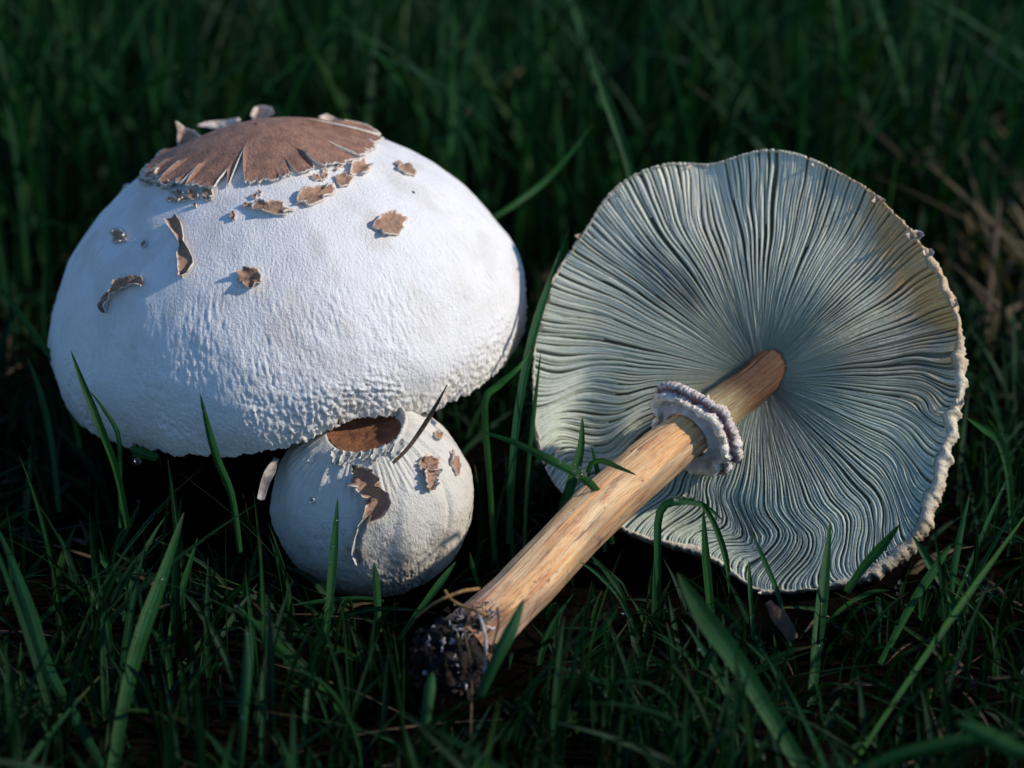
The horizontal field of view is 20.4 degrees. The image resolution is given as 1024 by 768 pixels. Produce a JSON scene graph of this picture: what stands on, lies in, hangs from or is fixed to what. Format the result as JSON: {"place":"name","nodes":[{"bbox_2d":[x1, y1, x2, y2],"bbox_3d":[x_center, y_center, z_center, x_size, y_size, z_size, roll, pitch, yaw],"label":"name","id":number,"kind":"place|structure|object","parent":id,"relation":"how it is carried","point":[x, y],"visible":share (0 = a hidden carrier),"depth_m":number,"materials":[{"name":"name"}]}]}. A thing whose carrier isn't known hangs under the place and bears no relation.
{"place":"outdoors","nodes":[
{"label":"outdoors","id":0,"kind":"place"},
{"bbox_2d":[0,0,1023,344],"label":"back grass","id":1,"kind":"structure","parent":0,"point":[300,58],"depth_m":0.93,"materials":[{"name":"green plant"}]},
{"bbox_2d":[0,0,1023,767],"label":"ground","id":2,"kind":"structure","parent":0,"point":[198,494],"depth_m":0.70,"materials":[{"name":"green plant"}]},
{"bbox_2d":[0,18,31,153],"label":"edge grass","id":3,"kind":"structure","parent":2,"relation":"on","point":[9,40],"depth_m":0.96,"materials":[{"name":"green plant"}]},
{"bbox_2d":[23,445,30,551],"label":"grass blade","id":4,"kind":"object","parent":2,"relation":"on","point":[27,502],"depth_m":0.72,"materials":[{"name":"green plant"}]},
{"bbox_2d":[0,285,81,447],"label":"grass blade","id":5,"kind":"object","parent":2,"relation":"on","point":[35,335],"depth_m":0.73,"materials":[{"name":"green plant"}]},
{"bbox_2d":[27,356,61,511],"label":"grass blade","id":6,"kind":"object","parent":2,"relation":"on","point":[46,417],"depth_m":0.72,"materials":[{"name":"green plant"}]},
{"bbox_2d":[0,532,103,767],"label":"grass blade","id":7,"kind":"object","parent":2,"relation":"on","point":[51,675],"depth_m":0.64,"materials":[{"name":"green plant"}]},
{"bbox_2d":[71,351,130,527],"bbox_3d":[-0.100,0.014,0.695,0.013,0.044,0.007,0,22,0],"label":"grass blade","id":8,"kind":"object","parent":2,"relation":"on","point":[97,419],"depth_m":0.69,"materials":[{"name":"green plant"}]},
{"bbox_2d":[90,391,121,527],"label":"grass blade","id":9,"kind":"object","parent":2,"relation":"on","point":[115,428],"depth_m":0.69,"materials":[{"name":"green plant"}]},
{"bbox_2d":[99,549,143,601],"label":"grass blade","id":10,"kind":"object","parent":2,"relation":"on","point":[104,561],"depth_m":0.70,"materials":[{"name":"green plant"}]},
{"bbox_2d":[116,503,139,551],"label":"grass blade","id":11,"kind":"object","parent":2,"relation":"on","point":[126,530],"depth_m":0.72,"materials":[{"name":"green plant"}]},
{"bbox_2d":[107,513,183,767],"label":"grass blade","id":12,"kind":"object","parent":2,"relation":"on","point":[146,620],"depth_m":0.64,"materials":[{"name":"green plant"}]},
{"bbox_2d":[167,538,197,647],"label":"grass blade","id":13,"kind":"object","parent":2,"relation":"on","point":[184,580],"depth_m":0.68,"materials":[{"name":"green plant"}]},
{"bbox_2d":[200,394,242,551],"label":"grass blade","id":14,"kind":"object","parent":2,"relation":"on","point":[216,456],"depth_m":0.67,"materials":[{"name":"green plant"}]},
{"bbox_2d":[236,626,251,767],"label":"grass blade","id":15,"kind":"object","parent":2,"relation":"on","point":[246,678],"depth_m":0.62,"materials":[{"name":"green plant"}]},
{"bbox_2d":[238,544,257,599],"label":"grass blade","id":16,"kind":"object","parent":2,"relation":"on","point":[253,562],"depth_m":0.70,"materials":[{"name":"green plant"}]},
{"bbox_2d":[48,105,526,457],"bbox_3d":[-0.058,-0.017,0.742,0.124,0.107,0.122,0,22,0],"label":"mushroom","id":17,"kind":"object","parent":2,"relation":"on","point":[261,281],"visible":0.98,"depth_m":0.70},
{"bbox_2d":[129,446,157,460],"bbox_3d":[-0.090,0.017,0.698,0.007,0.006,0.004,0,22,0],"label":"leaf scrap","id":18,"kind":"object","parent":17,"relation":"attached to","point":[143,452],"visible":1,"depth_m":0.70,"materials":[{"name":"green plant"}]},
{"bbox_2d":[236,605,341,717],"bbox_3d":[-0.050,0.063,0.644,0.028,0.022,0.001,11,24,25],"label":"grass blade","id":19,"kind":"object","parent":2,"relation":"on","point":[285,653],"depth_m":0.64,"materials":[{"name":"green plant"}]},
{"bbox_2d":[322,498,338,648],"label":"grass blade","id":20,"kind":"object","parent":2,"relation":"on","point":[332,568],"depth_m":0.67,"materials":[{"name":"green plant"}]},
{"bbox_2d":[293,596,383,605],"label":"grass blade","id":21,"kind":"object","parent":2,"relation":"on","point":[339,599],"depth_m":0.68,"materials":[{"name":"green plant"}]},
{"bbox_2d":[270,406,473,597],"bbox_3d":[-0.035,0.029,0.709,0.051,0.052,0.049,-17,28,-36],"label":"young mushroom","id":22,"kind":"object","parent":2,"relation":"on","point":[421,487],"visible":0.93,"depth_m":0.69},
{"bbox_2d":[257,457,278,499],"bbox_3d":[-0.059,0.023,0.695,0.005,0.006,0.013,0,22,0],"label":"cap scale","id":23,"kind":"object","parent":22,"relation":"on","point":[269,473],"visible":1,"depth_m":0.69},
{"bbox_2d":[392,385,447,463],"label":"dry blade","id":24,"kind":"object","parent":22,"relation":"on","point":[417,434],"visible":1,"depth_m":0.67,"materials":[{"name":"plant"}]},
{"bbox_2d":[372,562,381,631],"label":"grass blade","id":25,"kind":"object","parent":2,"relation":"on","point":[376,589],"depth_m":0.67,"materials":[{"name":"green plant"}]},
{"bbox_2d":[397,562,455,640],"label":"grass blade","id":26,"kind":"object","parent":2,"relation":"on","point":[436,587],"depth_m":0.68,"materials":[{"name":"green plant"}]},
{"bbox_2d":[420,672,435,743],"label":"grass blade","id":27,"kind":"object","parent":2,"relation":"on","point":[428,695],"depth_m":0.62,"materials":[{"name":"green plant"}]},
{"bbox_2d":[447,0,455,171],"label":"grass blade","id":28,"kind":"object","parent":2,"relation":"on","point":[450,132],"depth_m":0.90,"materials":[{"name":"green plant"}]},
{"bbox_2d":[469,552,480,587],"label":"grass blade","id":29,"kind":"object","parent":2,"relation":"on","point":[473,570],"depth_m":0.68,"materials":[{"name":"green plant"}]},
{"bbox_2d":[466,68,520,114],"bbox_3d":[-0.010,-0.099,0.989,0.042,0.015,0.005,-18,28,-37],"label":"dead stalk","id":30,"kind":"object","parent":2,"relation":"on","point":[517,71],"visible":0.21,"depth_m":0.99,"materials":[{"name":"plant"}]},
{"bbox_2d":[476,599,523,697],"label":"grass blade","id":31,"kind":"object","parent":2,"relation":"on","point":[505,640],"depth_m":0.63,"materials":[{"name":"green plant"}]},
{"bbox_2d":[481,350,530,559],"bbox_3d":[-0.001,0.018,0.710,0.012,0.053,0.011,0,22,0],"label":"grass blade","id":32,"kind":"object","parent":2,"relation":"on","point":[497,386],"depth_m":0.71,"materials":[{"name":"green plant"}]},
{"bbox_2d":[505,450,514,559],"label":"grass blade","id":33,"kind":"object","parent":2,"relation":"on","point":[512,552],"depth_m":0.72,"materials":[{"name":"green plant"}]},
{"bbox_2d":[0,161,1022,767],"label":"dead straw","id":34,"kind":"object","parent":2,"relation":"on","point":[918,567],"visible":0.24,"depth_m":0.69,"materials":[{"name":"plant"}]},
{"bbox_2d":[47,353,1004,719],"bbox_3d":[0.015,-0.016,0.772,0.247,0.076,0.418,4,22,11],"label":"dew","id":35,"kind":"object","parent":2,"relation":"on","point":[457,519],"visible":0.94,"depth_m":0.67,"materials":[{"name":"liquid"}]},
{"bbox_2d":[523,353,540,547],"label":"grass blade","id":36,"kind":"object","parent":2,"relation":"on","point":[531,434],"depth_m":0.71,"materials":[{"name":"green plant"}]},
{"bbox_2d":[506,227,569,543],"bbox_3d":[0.006,0.000,0.726,0.003,0.068,0.051,7,23,16],"label":"grass blade","id":37,"kind":"object","parent":2,"relation":"on","point":[532,337],"depth_m":0.71,"materials":[{"name":"green plant"}]},
{"bbox_2d":[492,123,592,219],"bbox_3d":[0.004,-0.048,0.796,0.045,0.044,0.004,-18,28,-37],"label":"grass blade","id":38,"kind":"object","parent":2,"relation":"on","point":[542,183],"depth_m":0.80,"materials":[{"name":"green plant"}]},
{"bbox_2d":[478,430,614,544],"bbox_3d":[0.008,0.027,0.681,0.033,0.030,0.010,0,22,0],"label":"grass blade","id":39,"kind":"object","parent":2,"relation":"on","point":[587,481],"depth_m":0.67,"materials":[{"name":"green plant"}]},
{"bbox_2d":[557,416,584,512],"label":"grass blade","id":40,"kind":"object","parent":2,"relation":"on","point":[569,488],"depth_m":0.70,"materials":[{"name":"green plant"}]},
{"bbox_2d":[570,608,617,656],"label":"grass blade","id":41,"kind":"object","parent":2,"relation":"on","point":[599,632],"depth_m":0.66,"materials":[{"name":"green plant"}]},
{"bbox_2d":[591,446,606,551],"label":"grass blade","id":42,"kind":"object","parent":2,"relation":"on","point":[597,471],"depth_m":0.70,"materials":[{"name":"green plant"}]},
{"bbox_2d":[563,675,648,718],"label":"grass blade","id":43,"kind":"object","parent":2,"relation":"on","point":[595,681],"depth_m":0.64,"materials":[{"name":"green plant"}]},
{"bbox_2d":[584,458,635,484],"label":"grass blade","id":44,"kind":"object","parent":2,"relation":"on","point":[592,463],"depth_m":0.68,"materials":[{"name":"green plant"}]},
{"bbox_2d":[581,562,640,640],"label":"grass blade","id":45,"kind":"object","parent":2,"relation":"on","point":[601,577],"depth_m":0.67,"materials":[{"name":"green plant"}]},
{"bbox_2d":[591,55,634,178],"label":"grass blade","id":46,"kind":"object","parent":2,"relation":"on","point":[614,119],"depth_m":0.80,"materials":[{"name":"green plant"}]},
{"bbox_2d":[406,149,968,736],"bbox_3d":[0.026,0.007,0.693,0.173,0.102,0.103,-17,27,-35],"label":"picked mushroom","id":47,"kind":"object","parent":2,"relation":"on","point":[766,347],"visible":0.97,"depth_m":0.71,"materials":[{"name":"plant"}]},
{"bbox_2d":[654,496,722,627],"bbox_3d":[0.043,0.044,0.692,0.017,0.033,0.013,0,22,0],"label":"grass blade","id":48,"kind":"object","parent":2,"relation":"on","point":[664,506],"depth_m":0.69,"materials":[{"name":"green plant"}]},
{"bbox_2d":[702,509,713,647],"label":"grass blade","id":49,"kind":"object","parent":2,"relation":"on","point":[707,572],"depth_m":0.67,"materials":[{"name":"green plant"}]},
{"bbox_2d":[687,625,731,714],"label":"grass blade","id":50,"kind":"object","parent":2,"relation":"on","point":[712,667],"depth_m":0.64,"materials":[{"name":"green plant"}]},
{"bbox_2d":[699,501,729,592],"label":"grass blade","id":51,"kind":"object","parent":2,"relation":"on","point":[719,536],"depth_m":0.69,"materials":[{"name":"green plant"}]},
{"bbox_2d":[678,573,808,767],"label":"grass blade","id":52,"kind":"object","parent":2,"relation":"on","point":[717,634],"depth_m":0.62,"materials":[{"name":"green plant"}]},
{"bbox_2d":[748,561,754,639],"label":"grass blade","id":53,"kind":"object","parent":2,"relation":"on","point":[750,597],"depth_m":0.67,"materials":[{"name":"green plant"}]},
{"bbox_2d":[751,530,791,647],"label":"grass blade","id":54,"kind":"object","parent":2,"relation":"on","point":[771,577],"depth_m":0.68,"materials":[{"name":"green plant"}]},
{"bbox_2d":[765,600,797,640],"bbox_3d":[0.064,0.056,0.670,0.008,0.008,0.007,0,22,0],"label":"dead leaf","id":55,"kind":"object","parent":2,"relation":"on","point":[782,622],"visible":0.96,"depth_m":0.67,"materials":[{"name":"plant"}]},
{"bbox_2d":[807,520,830,706],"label":"grass blade","id":56,"kind":"object","parent":2,"relation":"on","point":[823,597],"depth_m":0.67,"materials":[{"name":"green plant"}]},
{"bbox_2d":[826,589,888,623],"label":"grass blade","id":57,"kind":"object","parent":2,"relation":"on","point":[849,603],"depth_m":0.68,"materials":[{"name":"green plant"}]},
{"bbox_2d":[844,524,899,593],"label":"grass blade","id":58,"kind":"object","parent":2,"relation":"on","point":[874,554],"depth_m":0.66,"materials":[{"name":"green plant"}]},
{"bbox_2d":[835,87,946,238],"bbox_3d":[0.126,-0.075,0.964,0.005,0.040,0.059,-15,27,-33],"label":"grass blade","id":59,"kind":"object","parent":2,"relation":"on","point":[880,152],"depth_m":0.96,"materials":[{"name":"green plant"}]},
{"bbox_2d":[877,546,950,663],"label":"grass blade","id":60,"kind":"object","parent":2,"relation":"on","point":[926,580],"depth_m":0.67,"materials":[{"name":"green plant"}]},
{"bbox_2d":[814,27,1023,361],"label":"dry grass","id":61,"kind":"structure","parent":2,"relation":"on","point":[1017,246],"depth_m":0.88,"materials":[{"name":"plant"}]},
{"bbox_2d":[850,517,1023,767],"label":"grass blade","id":62,"kind":"object","parent":2,"relation":"on","point":[961,604],"depth_m":0.64,"materials":[{"name":"green plant"}]},
{"bbox_2d":[912,535,962,623],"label":"grass blade","id":63,"kind":"object","parent":2,"relation":"on","point":[929,561],"depth_m":0.67,"materials":[{"name":"green plant"}]},
{"bbox_2d":[856,733,1021,767],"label":"grass blade","id":64,"kind":"object","parent":2,"relation":"on","point":[934,745],"depth_m":0.57,"materials":[{"name":"green plant"}]},
{"bbox_2d":[948,494,969,627],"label":"grass blade","id":65,"kind":"object","parent":2,"relation":"on","point":[955,558],"depth_m":0.68,"materials":[{"name":"green plant"}]},
{"bbox_2d":[955,471,1010,599],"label":"grass blade","id":66,"kind":"object","parent":2,"relation":"on","point":[984,528],"depth_m":0.69,"materials":[{"name":"green plant"}]},
{"bbox_2d":[956,264,1017,334],"bbox_3d":[0.145,-0.023,0.855,0.029,0.022,0.002,19,29,39],"label":"dead stalk","id":67,"kind":"object","parent":2,"relation":"on","point":[980,293],"visible":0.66,"depth_m":0.86,"materials":[{"name":"plant"}]},
{"bbox_2d":[956,721,1023,758],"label":"grass blade","id":68,"kind":"object","parent":2,"relation":"on","point":[1000,742],"depth_m":0.56,"materials":[{"name":"green plant"}]},
{"bbox_2d":[967,418,1015,543],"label":"grass blade","id":69,"kind":"object","parent":2,"relation":"on","point":[995,436],"depth_m":0.72,"materials":[{"name":"green plant"}]},
{"bbox_2d":[984,200,1000,335],"bbox_3d":[0.144,-0.035,0.855,0.007,0.035,0.025,0,22,0],"label":"dead stalk","id":70,"kind":"object","parent":2,"relation":"on","point":[991,273],"visible":0.93,"depth_m":0.85,"materials":[{"name":"plant"}]},
{"bbox_2d":[976,301,1022,326],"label":"dead stalk","id":71,"kind":"object","parent":2,"relation":"on","point":[1017,306],"visible":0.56,"depth_m":0.86,"materials":[{"name":"plant"}]},
{"bbox_2d":[988,333,1019,348],"bbox_3d":[0.147,-0.013,0.855,0.017,0.010,0.008,0,22,0],"label":"dead stalk","id":72,"kind":"object","parent":2,"relation":"on","point":[1010,338],"visible":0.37,"depth_m":0.85,"materials":[{"name":"plant"}]},
{"bbox_2d":[990,125,1022,186],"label":"grass blade","id":73,"kind":"object","parent":2,"relation":"on","point":[998,141],"depth_m":0.94,"materials":[{"name":"green plant"}]},
{"bbox_2d":[955,151,1023,179],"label":"side grass","id":74,"kind":"structure","parent":0,"point":[998,169],"depth_m":0.87,"materials":[{"name":"plant"}]}
]}

